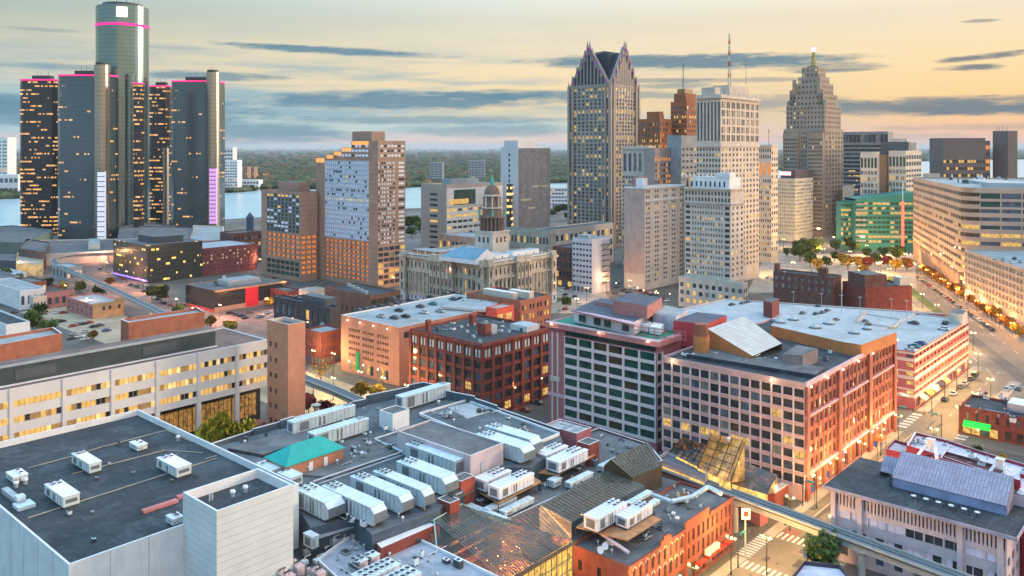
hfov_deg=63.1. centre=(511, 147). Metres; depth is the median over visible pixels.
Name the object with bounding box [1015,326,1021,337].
tree
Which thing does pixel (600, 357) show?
window
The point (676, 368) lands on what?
window
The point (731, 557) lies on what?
street lamp
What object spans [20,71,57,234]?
office tower
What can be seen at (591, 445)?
brick room
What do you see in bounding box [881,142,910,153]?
penthouse block
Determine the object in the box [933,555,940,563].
window
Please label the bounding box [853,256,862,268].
tree
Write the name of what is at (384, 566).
air unit
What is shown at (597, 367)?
window
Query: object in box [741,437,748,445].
window
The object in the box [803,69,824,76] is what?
tier window
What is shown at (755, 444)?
window
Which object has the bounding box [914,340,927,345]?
parked car
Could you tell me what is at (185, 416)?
lobby window
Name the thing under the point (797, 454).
window
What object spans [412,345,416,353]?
window
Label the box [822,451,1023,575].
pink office
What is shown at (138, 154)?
skyscraper
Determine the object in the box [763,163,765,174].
window
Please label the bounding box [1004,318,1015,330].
tree
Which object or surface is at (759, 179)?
window
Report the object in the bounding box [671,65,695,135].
stepped brick tower
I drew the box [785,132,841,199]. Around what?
window
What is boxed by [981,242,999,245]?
window
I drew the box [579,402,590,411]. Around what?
window
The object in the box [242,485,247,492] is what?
roof vent
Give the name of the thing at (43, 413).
window
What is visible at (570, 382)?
window
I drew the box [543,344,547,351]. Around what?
window
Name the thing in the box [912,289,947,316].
median lawn
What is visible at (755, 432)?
window
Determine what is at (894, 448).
white roof building
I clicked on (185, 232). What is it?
podium
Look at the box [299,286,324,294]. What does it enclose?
shop
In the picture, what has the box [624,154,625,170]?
window
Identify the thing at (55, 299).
shed
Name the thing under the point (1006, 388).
parked car
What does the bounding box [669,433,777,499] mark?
entrance skylight
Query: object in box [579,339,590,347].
window
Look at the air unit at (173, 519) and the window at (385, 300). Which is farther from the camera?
the window at (385, 300)
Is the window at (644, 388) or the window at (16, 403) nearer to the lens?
the window at (16, 403)
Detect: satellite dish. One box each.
[597,546,603,553]
[602,542,607,551]
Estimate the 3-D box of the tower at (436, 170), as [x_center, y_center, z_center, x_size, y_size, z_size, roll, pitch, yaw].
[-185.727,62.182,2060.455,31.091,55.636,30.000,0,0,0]
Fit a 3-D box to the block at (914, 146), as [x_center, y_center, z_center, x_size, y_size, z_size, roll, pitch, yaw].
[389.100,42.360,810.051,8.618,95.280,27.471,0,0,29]
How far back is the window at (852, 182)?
925.90 m
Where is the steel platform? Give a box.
[307,526,353,557]
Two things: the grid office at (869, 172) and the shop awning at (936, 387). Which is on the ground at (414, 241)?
the grid office at (869, 172)
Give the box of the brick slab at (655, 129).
[638,111,671,147]
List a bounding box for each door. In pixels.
[309,461,312,470]
[324,456,327,465]
[481,462,483,472]
[784,495,787,506]
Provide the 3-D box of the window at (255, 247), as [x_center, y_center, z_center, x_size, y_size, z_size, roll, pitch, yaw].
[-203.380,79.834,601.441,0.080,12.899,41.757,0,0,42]
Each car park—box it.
[16,253,42,275]
[341,294,497,386]
[681,297,968,409]
[965,249,1023,326]
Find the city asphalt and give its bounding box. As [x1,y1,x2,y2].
[0,269,1023,575]
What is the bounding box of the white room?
[379,405,408,430]
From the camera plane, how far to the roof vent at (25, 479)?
156.72 m
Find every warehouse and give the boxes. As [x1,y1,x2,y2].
[0,252,16,269]
[220,229,260,261]
[409,314,547,410]
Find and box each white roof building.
[886,440,907,457]
[907,432,1023,489]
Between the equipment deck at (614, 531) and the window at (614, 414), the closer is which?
the equipment deck at (614, 531)
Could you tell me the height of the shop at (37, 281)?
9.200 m
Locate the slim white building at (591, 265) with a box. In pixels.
[572,234,611,294]
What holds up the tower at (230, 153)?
on the ground at (414, 241)
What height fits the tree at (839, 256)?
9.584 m
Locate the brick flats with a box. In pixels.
[467,286,550,325]
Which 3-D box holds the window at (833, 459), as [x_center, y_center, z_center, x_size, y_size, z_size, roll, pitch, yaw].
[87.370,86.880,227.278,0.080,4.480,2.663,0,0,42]
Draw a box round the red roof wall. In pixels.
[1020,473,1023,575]
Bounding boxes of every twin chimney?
[917,437,938,458]
[988,456,1008,474]
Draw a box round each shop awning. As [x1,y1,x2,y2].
[919,393,928,400]
[925,388,934,395]
[931,384,939,392]
[936,380,945,387]
[942,376,950,383]
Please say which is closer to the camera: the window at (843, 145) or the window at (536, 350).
the window at (536, 350)
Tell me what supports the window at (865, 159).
in the grid office at (869, 172)
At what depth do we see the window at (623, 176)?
642.92 m
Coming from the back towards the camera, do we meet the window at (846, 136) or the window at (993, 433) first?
the window at (846, 136)
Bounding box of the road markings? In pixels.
[91,278,1018,575]
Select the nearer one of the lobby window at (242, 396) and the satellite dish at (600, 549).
the satellite dish at (600, 549)
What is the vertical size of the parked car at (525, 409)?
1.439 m
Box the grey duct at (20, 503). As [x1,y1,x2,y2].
[1,487,35,511]
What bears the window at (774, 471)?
in the hotel at (787, 424)
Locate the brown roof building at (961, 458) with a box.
[940,451,1007,473]
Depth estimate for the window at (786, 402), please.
215.40 m
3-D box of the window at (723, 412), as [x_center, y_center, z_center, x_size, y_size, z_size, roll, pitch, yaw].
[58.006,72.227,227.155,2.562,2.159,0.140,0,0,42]
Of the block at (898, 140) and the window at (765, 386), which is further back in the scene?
the block at (898, 140)
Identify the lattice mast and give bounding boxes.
[728,33,730,84]
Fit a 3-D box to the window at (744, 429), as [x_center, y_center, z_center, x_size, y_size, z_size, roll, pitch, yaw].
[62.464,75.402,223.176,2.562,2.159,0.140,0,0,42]
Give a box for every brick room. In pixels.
[437,494,459,514]
[456,472,474,504]
[548,419,590,447]
[577,437,598,465]
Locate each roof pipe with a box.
[313,431,402,481]
[318,440,404,484]
[599,534,629,553]
[651,485,722,502]
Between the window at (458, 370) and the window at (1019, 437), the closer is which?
the window at (1019, 437)
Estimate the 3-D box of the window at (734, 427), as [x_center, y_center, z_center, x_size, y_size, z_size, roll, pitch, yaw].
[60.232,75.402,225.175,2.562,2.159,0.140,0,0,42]
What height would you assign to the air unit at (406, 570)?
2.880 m
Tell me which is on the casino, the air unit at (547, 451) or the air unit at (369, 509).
the air unit at (369, 509)
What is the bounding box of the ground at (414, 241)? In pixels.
[46,149,1023,268]
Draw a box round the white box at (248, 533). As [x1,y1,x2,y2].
[183,468,292,575]
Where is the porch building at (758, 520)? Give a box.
[731,483,767,526]
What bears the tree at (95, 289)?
on the city asphalt
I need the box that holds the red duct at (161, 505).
[141,493,182,513]
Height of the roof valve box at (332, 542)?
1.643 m
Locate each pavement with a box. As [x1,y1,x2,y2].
[551,287,609,312]
[710,555,746,575]
[748,253,916,292]
[764,430,903,536]
[916,366,982,412]
[917,272,1023,343]
[994,381,1020,398]
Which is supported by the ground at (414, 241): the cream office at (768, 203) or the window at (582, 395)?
the cream office at (768, 203)
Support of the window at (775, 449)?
in the hotel at (787, 424)
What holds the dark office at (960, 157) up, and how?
on the ground at (414, 241)
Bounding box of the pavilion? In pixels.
[88,238,99,249]
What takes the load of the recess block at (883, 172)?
on the ground at (414, 241)
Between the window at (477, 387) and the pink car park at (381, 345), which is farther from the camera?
the pink car park at (381, 345)
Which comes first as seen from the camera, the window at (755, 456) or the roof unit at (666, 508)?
the roof unit at (666, 508)
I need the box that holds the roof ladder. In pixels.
[208,484,212,501]
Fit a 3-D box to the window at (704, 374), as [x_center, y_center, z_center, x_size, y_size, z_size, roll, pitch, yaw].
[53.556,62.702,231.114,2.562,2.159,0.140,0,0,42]
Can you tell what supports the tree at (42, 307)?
on the city asphalt
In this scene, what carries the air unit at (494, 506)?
on the casino
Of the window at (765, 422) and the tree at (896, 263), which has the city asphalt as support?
the tree at (896, 263)
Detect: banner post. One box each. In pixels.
[811,485,814,505]
[874,441,877,459]
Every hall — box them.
[0,174,19,190]
[0,409,298,575]
[258,172,269,176]
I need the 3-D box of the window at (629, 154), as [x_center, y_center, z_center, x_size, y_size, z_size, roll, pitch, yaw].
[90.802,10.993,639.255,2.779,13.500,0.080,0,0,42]
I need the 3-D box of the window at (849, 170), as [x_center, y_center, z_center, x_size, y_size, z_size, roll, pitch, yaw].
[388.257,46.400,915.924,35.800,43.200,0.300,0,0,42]
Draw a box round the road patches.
[749,386,983,575]
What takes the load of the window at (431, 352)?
in the brick warehouse at (496, 367)
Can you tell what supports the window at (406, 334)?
in the pink car park at (381, 345)
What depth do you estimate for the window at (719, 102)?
539.55 m
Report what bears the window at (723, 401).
in the hotel at (787, 424)
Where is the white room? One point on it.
(395, 416)
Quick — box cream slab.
[624,177,686,290]
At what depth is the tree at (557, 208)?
1121.40 m
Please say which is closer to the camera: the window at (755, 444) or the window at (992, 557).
the window at (992, 557)
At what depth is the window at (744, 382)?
223.33 m
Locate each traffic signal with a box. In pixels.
[737,527,749,567]
[802,479,823,505]
[923,411,941,436]
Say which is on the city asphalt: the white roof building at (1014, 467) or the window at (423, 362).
the white roof building at (1014, 467)
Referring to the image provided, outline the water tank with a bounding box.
[246,213,253,234]
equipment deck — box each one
[478,477,541,512]
[539,454,595,476]
[576,515,661,549]
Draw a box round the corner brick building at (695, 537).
[571,477,734,575]
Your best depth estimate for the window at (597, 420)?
260.53 m
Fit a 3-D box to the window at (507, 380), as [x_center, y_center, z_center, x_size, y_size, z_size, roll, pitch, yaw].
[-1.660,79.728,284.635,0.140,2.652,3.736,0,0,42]
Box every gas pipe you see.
[28,430,191,467]
[28,458,216,517]
[72,450,202,473]
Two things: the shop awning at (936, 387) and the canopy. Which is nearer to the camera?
the canopy
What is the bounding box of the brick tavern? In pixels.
[959,394,1023,445]
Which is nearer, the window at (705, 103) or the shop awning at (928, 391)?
the shop awning at (928, 391)
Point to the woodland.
(301, 167)
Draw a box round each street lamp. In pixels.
[726,534,735,574]
[762,534,771,574]
[812,475,820,508]
[877,426,884,455]
[894,414,901,440]
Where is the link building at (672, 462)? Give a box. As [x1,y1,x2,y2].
[659,452,707,483]
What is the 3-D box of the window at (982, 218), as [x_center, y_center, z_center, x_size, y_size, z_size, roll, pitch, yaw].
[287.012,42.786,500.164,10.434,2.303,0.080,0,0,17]
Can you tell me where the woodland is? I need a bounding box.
[0,148,1023,198]
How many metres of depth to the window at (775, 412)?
217.36 m
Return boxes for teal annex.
[836,201,850,248]
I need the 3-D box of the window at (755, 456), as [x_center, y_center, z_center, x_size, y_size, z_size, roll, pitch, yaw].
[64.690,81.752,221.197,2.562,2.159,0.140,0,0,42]
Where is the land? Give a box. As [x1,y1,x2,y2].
[14,150,1023,198]
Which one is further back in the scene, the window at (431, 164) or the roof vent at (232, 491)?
the window at (431, 164)
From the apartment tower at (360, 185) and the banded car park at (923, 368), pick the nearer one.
the banded car park at (923, 368)
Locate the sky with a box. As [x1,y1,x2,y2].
[0,0,1023,148]
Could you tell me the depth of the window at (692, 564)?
173.93 m
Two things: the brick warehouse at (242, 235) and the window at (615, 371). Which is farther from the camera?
the brick warehouse at (242, 235)
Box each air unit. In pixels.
[6,468,28,483]
[44,479,79,509]
[71,450,101,474]
[129,439,147,451]
[156,453,191,478]
[165,511,182,526]
[257,461,281,472]
[277,468,302,485]
[287,403,355,433]
[299,482,345,521]
[303,530,318,550]
[307,416,368,442]
[321,481,387,526]
[350,471,414,514]
[350,557,400,575]
[351,554,368,569]
[364,550,380,564]
[373,467,434,508]
[384,565,421,575]
[395,381,450,409]
[396,456,458,495]
[405,440,463,474]
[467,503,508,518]
[475,466,511,493]
[476,429,535,463]
[483,496,516,512]
[485,422,542,450]
[487,469,534,500]
[499,495,533,516]
[536,442,568,457]
[546,445,588,474]
[547,475,560,489]
[565,470,593,489]
[583,498,627,533]
[597,457,613,471]
[615,500,652,529]
[626,490,652,506]
[648,498,659,508]
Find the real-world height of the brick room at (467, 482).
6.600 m
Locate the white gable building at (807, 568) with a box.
[792,561,848,575]
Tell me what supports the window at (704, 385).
in the hotel at (787, 424)
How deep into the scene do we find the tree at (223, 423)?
209.05 m
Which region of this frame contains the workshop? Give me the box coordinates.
[0,277,44,309]
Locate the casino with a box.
[212,382,662,575]
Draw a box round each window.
[0,141,6,173]
[0,178,16,190]
[3,402,7,408]
[3,418,7,425]
[14,400,18,406]
[14,416,18,422]
[19,399,23,405]
[19,415,23,421]
[25,398,29,404]
[25,414,29,420]
[30,397,34,403]
[30,413,34,419]
[41,394,45,400]
[41,410,45,416]
[46,350,265,429]
[165,411,177,426]
[179,408,191,432]
[193,405,204,430]
[203,247,255,270]
[206,401,217,424]
[219,398,230,416]
[225,150,231,159]
[225,162,236,188]
[232,395,243,420]
[245,392,255,416]
[267,194,290,231]
[325,314,328,323]
[352,145,403,156]
[383,297,387,304]
[404,331,408,337]
[408,260,547,299]
[412,334,545,352]
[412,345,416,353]
[412,356,416,363]
[412,367,416,374]
[421,348,425,355]
[421,359,425,366]
[421,370,425,377]
[429,349,433,357]
[429,361,433,368]
[429,372,433,379]
[431,164,441,179]
[438,352,442,359]
[438,363,442,370]
[438,374,442,381]
[447,354,451,361]
[447,365,451,372]
[447,376,451,384]
[450,198,467,204]
[454,189,474,204]
[456,356,460,363]
[456,367,460,375]
[456,379,460,386]
[465,358,470,366]
[465,370,470,377]
[465,381,470,389]
[468,162,483,177]
[475,360,480,368]
[475,372,480,380]
[475,384,480,392]
[484,360,490,368]
[484,371,490,380]
[484,383,490,392]
[484,395,490,402]
[495,357,500,365]
[495,368,500,376]
[495,380,500,388]
[495,392,500,400]
[505,354,510,362]
[505,366,510,373]
[505,377,510,385]
[505,388,510,396]
[505,400,510,408]
[506,312,511,318]
[508,153,509,181]
[515,351,520,359]
[515,363,520,370]
[515,374,520,382]
[515,385,520,393]
[515,396,520,404]
[524,349,529,357]
[524,360,529,368]
[524,371,529,379]
[524,382,529,390]
[524,393,529,401]
[534,346,538,354]
[534,357,538,365]
[534,368,538,376]
[534,379,538,387]
[534,390,538,398]
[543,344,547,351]
[543,355,547,362]
[543,366,547,373]
[543,376,547,384]
[543,387,547,395]
[550,189,566,204]
[565,337,576,345]
[565,347,576,355]
[565,357,576,366]
[565,368,576,376]
[565,378,576,386]
[565,388,576,397]
[565,398,576,407]
[565,409,576,417]
[566,331,655,351]
[574,51,603,85]
[574,88,634,242]
[579,314,584,321]
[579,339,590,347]
[579,350,590,358]
[579,360,590,369]
[579,371,590,379]
[579,381,590,390]
[579,391,590,400]
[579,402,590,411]
[579,412,590,421]
[594,317,599,324]
[594,342,605,350]
[594,353,605,361]
[594,363,605,372]
[594,374,605,383]
[594,385,605,393]
[594,395,605,404]
[594,406,605,415]
[594,416,605,425]
[604,319,610,327]
[609,345,621,354]
[609,356,621,364]
[609,367,621,375]
[609,377,621,386]
[609,388,621,397]
[609,399,621,408]
[609,410,621,419]
[609,420,621,430]
[615,56,634,85]
[622,323,628,330]
[623,176,643,256]
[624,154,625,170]
[625,348,637,357]
[625,359,637,368]
[625,370,637,379]
[625,381,637,390]
[625,392,637,401]
[625,403,637,412]
[625,414,637,423]
[625,424,637,434]
[629,154,630,170]
[634,154,636,170]
[639,154,641,170]
[640,123,669,147]
[641,351,653,360]
[641,362,653,371]
[641,373,653,382]
[641,384,653,394]
[641,395,653,405]
[641,407,653,416]
[641,418,653,427]
[641,429,653,438]
[664,200,682,277]
[664,345,892,465]
[671,106,685,134]
[686,191,721,275]
[687,181,724,186]
[688,562,693,575]
[691,368,698,376]
[691,379,698,387]
[691,391,698,398]
[691,402,698,410]
[697,148,757,264]
[697,555,702,571]
[698,103,698,140]
[701,103,701,140]
[701,370,708,378]
[701,381,708,389]
[701,393,708,401]
[701,404,708,412]
[701,416,708,424]
[701,427,708,435]
[705,103,705,140]
[708,102,708,140]
[711,372,717,380]
[711,383,717,391]
[711,395,717,403]
[711,406,717,414]
[711,418,717,426]
[712,102,712,140]
[715,102,715,140]
[719,102,719,140]
[720,374,727,382]
[720,385,727,393]
[720,397,727,405]
[720,408,727,417]
[720,420,727,428]
[724,535,729,550]
[730,376,738,384]
[730,387,738,396]
[730,399,738,407]
[730,411,738,419]
[730,422,738,431]
[741,378,748,386]
[741,390,748,398]
[741,401,748,410]
[741,413,748,422]
[741,425,748,433]
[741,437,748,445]
[745,450,748,457]
[751,380,759,388]
[751,392,759,400]
[751,404,759,412]
[751,416,759,424]
[751,427,759,436]
[751,439,759,448]
[751,451,759,460]
[759,163,761,174]
[759,179,765,255]
[762,382,769,390]
[762,394,769,402]
[762,406,769,414]
[762,418,769,426]
[762,430,769,439]
[762,442,769,451]
[762,454,769,463]
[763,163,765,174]
[772,384,780,392]
[772,396,780,405]
[772,408,780,417]
[772,420,780,429]
[772,432,780,441]
[772,445,780,453]
[772,457,780,466]
[772,469,780,478]
[778,181,811,233]
[783,386,791,395]
[783,398,791,407]
[783,411,791,419]
[783,423,791,432]
[783,435,791,444]
[783,447,791,456]
[783,460,791,469]
[783,472,791,481]
[784,139,796,169]
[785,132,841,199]
[787,107,838,127]
[791,96,835,104]
[794,388,803,397]
[794,401,803,410]
[794,413,803,422]
[794,425,803,434]
[794,438,803,447]
[794,450,803,459]
[794,462,803,472]
[794,475,803,484]
[799,85,832,93]
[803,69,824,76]
[808,138,821,231]
[832,459,833,474]
[837,509,848,519]
[841,545,847,554]
[843,145,880,146]
[843,149,880,150]
[843,153,880,154]
[843,157,859,158]
[843,161,859,162]
[843,165,859,166]
[843,173,859,174]
[843,177,859,179]
[843,181,859,183]
[845,135,848,142]
[849,170,859,190]
[851,513,866,524]
[861,171,862,192]
[864,134,867,141]
[864,158,866,167]
[868,134,871,141]
[869,518,884,529]
[872,134,875,141]
[876,134,879,141]
[876,559,883,566]
[880,134,883,141]
[884,134,887,141]
[887,523,903,535]
[889,169,903,191]
[895,566,901,571]
[904,202,912,242]
[906,529,922,540]
[914,181,959,273]
[914,549,921,556]
[925,534,942,546]
[926,553,931,560]
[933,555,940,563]
[945,540,956,550]
[946,559,951,567]
[953,561,956,569]
[961,192,979,195]
[961,200,979,204]
[961,208,979,212]
[961,216,979,220]
[961,224,979,228]
[961,232,979,236]
[961,240,979,244]
[963,426,970,433]
[965,545,983,558]
[966,253,981,293]
[967,565,971,574]
[972,428,979,434]
[974,160,984,176]
[974,567,982,575]
[981,193,999,198]
[981,201,999,206]
[981,209,999,212]
[981,217,999,220]
[981,225,999,229]
[981,234,999,237]
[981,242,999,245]
[981,430,988,436]
[986,551,1005,565]
[990,429,997,438]
[1002,194,1020,198]
[1002,202,1020,207]
[1002,210,1020,213]
[1002,218,1020,221]
[1002,226,1020,229]
[1002,234,1020,237]
[1002,242,1020,246]
[1005,431,1010,440]
[1017,434,1022,443]
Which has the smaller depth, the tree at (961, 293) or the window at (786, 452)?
the window at (786, 452)
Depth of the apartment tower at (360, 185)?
543.89 m
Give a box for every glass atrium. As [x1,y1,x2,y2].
[427,503,576,575]
[539,470,644,537]
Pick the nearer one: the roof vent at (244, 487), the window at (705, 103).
the roof vent at (244, 487)
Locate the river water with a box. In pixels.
[0,160,1023,225]
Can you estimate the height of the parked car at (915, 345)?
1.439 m
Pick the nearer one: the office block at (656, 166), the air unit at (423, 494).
the air unit at (423, 494)
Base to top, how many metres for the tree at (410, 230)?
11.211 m
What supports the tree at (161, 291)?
on the city asphalt
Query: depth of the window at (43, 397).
196.08 m
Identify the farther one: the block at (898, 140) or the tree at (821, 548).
the block at (898, 140)
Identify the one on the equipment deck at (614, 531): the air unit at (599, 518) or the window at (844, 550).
the air unit at (599, 518)
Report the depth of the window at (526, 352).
292.35 m
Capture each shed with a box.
[0,270,19,278]
[0,310,29,335]
[29,294,46,312]
[44,289,74,308]
[843,270,911,311]
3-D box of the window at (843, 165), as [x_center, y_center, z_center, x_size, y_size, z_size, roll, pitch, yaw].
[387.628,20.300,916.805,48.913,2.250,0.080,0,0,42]
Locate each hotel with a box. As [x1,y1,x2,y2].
[225,160,241,188]
[242,179,262,189]
[622,146,655,264]
[662,312,896,501]
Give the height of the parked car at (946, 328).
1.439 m
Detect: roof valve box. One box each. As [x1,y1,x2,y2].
[301,554,310,563]
[303,547,310,556]
[313,553,323,563]
[329,534,339,546]
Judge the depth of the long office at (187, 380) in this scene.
214.89 m
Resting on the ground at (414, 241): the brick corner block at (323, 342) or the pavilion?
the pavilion
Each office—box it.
[0,327,266,441]
[113,232,201,283]
[186,275,285,311]
[202,239,256,275]
[505,227,555,250]
[534,221,612,261]
[545,293,726,451]
[550,186,566,207]
[759,129,778,262]
[778,169,812,241]
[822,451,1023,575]
[843,131,892,195]
[844,183,912,250]
[860,152,878,194]
[889,151,920,191]
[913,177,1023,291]
[929,138,984,177]
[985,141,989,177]
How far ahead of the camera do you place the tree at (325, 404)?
276.35 m
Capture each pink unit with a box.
[277,567,297,575]
[293,557,306,575]
[307,564,327,575]
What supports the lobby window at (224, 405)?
in the long office at (187, 380)
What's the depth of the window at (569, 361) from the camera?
268.08 m
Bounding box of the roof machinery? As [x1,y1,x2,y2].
[674,488,687,503]
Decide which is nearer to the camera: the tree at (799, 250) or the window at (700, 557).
the window at (700, 557)
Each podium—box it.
[0,225,52,252]
[19,239,48,268]
[40,239,113,265]
[117,222,174,238]
[136,226,192,238]
[190,225,223,241]
[679,275,747,307]
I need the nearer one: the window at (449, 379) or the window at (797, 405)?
the window at (797, 405)
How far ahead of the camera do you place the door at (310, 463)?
176.71 m
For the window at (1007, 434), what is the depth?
254.12 m
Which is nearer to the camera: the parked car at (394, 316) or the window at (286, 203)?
the parked car at (394, 316)
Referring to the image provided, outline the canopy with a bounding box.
[874,434,886,440]
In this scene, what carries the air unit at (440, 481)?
on the casino
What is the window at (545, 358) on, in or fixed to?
in the brick warehouse at (496, 367)
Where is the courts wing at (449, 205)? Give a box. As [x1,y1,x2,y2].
[421,178,502,247]
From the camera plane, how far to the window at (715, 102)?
541.39 m
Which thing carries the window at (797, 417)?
in the hotel at (787, 424)
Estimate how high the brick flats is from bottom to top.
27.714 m
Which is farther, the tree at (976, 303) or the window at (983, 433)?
the tree at (976, 303)
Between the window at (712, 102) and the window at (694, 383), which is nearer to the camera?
the window at (694, 383)
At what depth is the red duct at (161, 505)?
146.70 m
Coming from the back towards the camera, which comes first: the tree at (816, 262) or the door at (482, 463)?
the tree at (816, 262)
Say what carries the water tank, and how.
on the brick warehouse at (242, 235)
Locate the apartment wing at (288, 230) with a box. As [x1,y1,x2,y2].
[261,181,316,281]
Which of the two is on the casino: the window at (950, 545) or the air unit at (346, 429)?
the air unit at (346, 429)
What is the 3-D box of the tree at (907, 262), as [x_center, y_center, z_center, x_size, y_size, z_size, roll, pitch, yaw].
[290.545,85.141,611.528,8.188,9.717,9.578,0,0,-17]
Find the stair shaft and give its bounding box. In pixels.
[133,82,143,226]
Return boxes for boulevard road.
[912,295,1023,400]
[914,272,1023,372]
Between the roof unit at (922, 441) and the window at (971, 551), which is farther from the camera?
the roof unit at (922, 441)
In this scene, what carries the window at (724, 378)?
in the hotel at (787, 424)
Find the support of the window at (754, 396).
in the hotel at (787, 424)
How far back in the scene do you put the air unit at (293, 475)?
169.58 m
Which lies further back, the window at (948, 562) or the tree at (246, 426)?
the tree at (246, 426)
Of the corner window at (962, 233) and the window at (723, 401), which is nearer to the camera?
the window at (723, 401)
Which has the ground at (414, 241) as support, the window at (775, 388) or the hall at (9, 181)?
the hall at (9, 181)
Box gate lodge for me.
[768,482,788,506]
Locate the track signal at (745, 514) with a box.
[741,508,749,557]
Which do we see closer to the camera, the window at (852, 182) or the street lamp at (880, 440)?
the street lamp at (880, 440)
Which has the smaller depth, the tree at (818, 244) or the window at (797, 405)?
the window at (797, 405)
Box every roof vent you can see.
[13,481,18,487]
[22,477,27,484]
[230,489,235,497]
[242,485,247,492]
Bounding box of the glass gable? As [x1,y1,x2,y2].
[598,441,661,490]
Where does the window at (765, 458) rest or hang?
in the hotel at (787, 424)
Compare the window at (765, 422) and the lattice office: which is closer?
the window at (765, 422)
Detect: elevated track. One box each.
[50,252,364,411]
[662,468,972,575]
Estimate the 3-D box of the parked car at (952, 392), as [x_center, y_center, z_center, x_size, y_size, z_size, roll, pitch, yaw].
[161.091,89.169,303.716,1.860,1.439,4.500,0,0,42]
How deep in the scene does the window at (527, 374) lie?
292.38 m
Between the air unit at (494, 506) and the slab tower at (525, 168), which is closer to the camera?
the air unit at (494, 506)
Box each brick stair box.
[0,327,61,361]
[121,307,204,340]
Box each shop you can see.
[0,268,26,276]
[14,276,46,291]
[52,262,82,281]
[67,293,123,318]
[270,286,298,303]
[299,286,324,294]
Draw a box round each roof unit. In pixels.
[340,548,351,555]
[360,520,366,527]
[411,556,418,566]
[419,550,423,556]
[442,557,450,563]
[453,557,463,568]
[476,498,483,506]
[573,466,581,471]
[591,458,598,466]
[605,539,613,546]
[664,505,668,511]
[919,438,926,443]
[968,452,975,457]
[977,461,985,466]
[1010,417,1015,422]
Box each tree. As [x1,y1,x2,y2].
[0,267,11,272]
[23,308,43,329]
[30,303,48,315]
[39,319,60,328]
[42,277,53,285]
[59,281,68,289]
[73,281,86,290]
[87,330,98,340]
[92,285,105,293]
[104,277,115,283]
[146,285,156,296]
[151,284,169,301]
[171,303,183,310]
[194,423,221,442]
[198,411,239,441]
[205,315,216,327]
[220,416,256,436]
[222,320,237,329]
[263,297,273,307]
[305,392,316,412]
[310,358,330,379]
[318,399,334,409]
[350,380,369,396]
[368,382,386,393]
[405,216,414,226]
[405,226,416,236]
[412,215,420,226]
[413,221,420,230]
[550,209,555,214]
[552,205,561,214]
[560,204,566,210]
[561,296,571,307]
[782,247,790,256]
[790,243,806,260]
[795,238,815,253]
[803,252,817,262]
[803,528,841,564]
[811,238,823,255]
[811,258,823,266]
[821,256,832,267]
[829,239,841,251]
[830,252,837,260]
[836,253,845,264]
[841,255,853,265]
[844,237,852,245]
[849,242,860,252]
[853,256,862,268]
[858,264,868,269]
[861,248,871,255]
[861,256,874,265]
[869,252,880,264]
[877,247,890,256]
[880,255,892,264]
[887,246,903,258]
[889,259,902,271]
[893,245,906,255]
[901,257,913,270]
[926,268,935,278]
[934,273,943,283]
[949,283,958,293]
[955,286,964,297]
[958,290,964,300]
[969,295,975,304]
[971,444,982,450]
[974,300,980,307]
[981,304,989,312]
[985,305,995,318]
[989,308,1002,321]
[995,313,1003,324]
[999,453,1007,458]
[1001,315,1010,327]
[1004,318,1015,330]
[1010,322,1019,333]
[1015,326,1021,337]
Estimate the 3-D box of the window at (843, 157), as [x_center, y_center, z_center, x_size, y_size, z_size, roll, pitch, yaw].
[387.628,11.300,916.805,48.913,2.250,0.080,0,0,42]
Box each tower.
[0,137,15,173]
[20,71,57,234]
[58,62,118,239]
[95,0,149,232]
[149,78,170,224]
[171,70,224,230]
[225,147,236,159]
[242,166,250,177]
[251,167,257,177]
[267,317,304,423]
[316,131,404,287]
[430,162,443,179]
[468,160,484,178]
[501,140,549,229]
[567,40,639,247]
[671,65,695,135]
[681,169,745,281]
[695,85,760,280]
[783,48,842,237]
[993,126,1017,177]
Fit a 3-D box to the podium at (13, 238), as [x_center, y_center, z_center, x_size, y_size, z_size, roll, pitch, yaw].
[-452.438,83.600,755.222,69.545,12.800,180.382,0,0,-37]
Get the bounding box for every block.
[274,293,339,328]
[305,324,340,365]
[325,282,400,326]
[397,420,502,475]
[486,303,513,319]
[553,244,571,287]
[644,148,669,184]
[667,135,695,186]
[773,263,840,307]
[843,185,853,199]
[879,154,888,192]
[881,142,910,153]
[889,139,908,141]
[911,143,917,150]
[923,173,939,176]
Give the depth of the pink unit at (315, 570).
138.92 m
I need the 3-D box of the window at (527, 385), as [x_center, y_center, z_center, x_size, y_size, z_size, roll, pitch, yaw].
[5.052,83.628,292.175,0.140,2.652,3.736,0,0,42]
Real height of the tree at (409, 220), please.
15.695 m
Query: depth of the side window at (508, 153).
706.63 m
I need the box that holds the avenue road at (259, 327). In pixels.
[27,273,340,365]
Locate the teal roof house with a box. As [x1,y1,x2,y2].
[264,436,345,472]
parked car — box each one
[389,315,398,318]
[518,407,529,412]
[532,399,543,404]
[904,346,917,350]
[907,320,919,324]
[907,343,920,347]
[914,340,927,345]
[937,326,949,330]
[940,396,948,401]
[950,390,957,395]
[1002,386,1010,391]
[1014,386,1022,391]
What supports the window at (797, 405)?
in the hotel at (787, 424)
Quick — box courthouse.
[397,175,558,302]

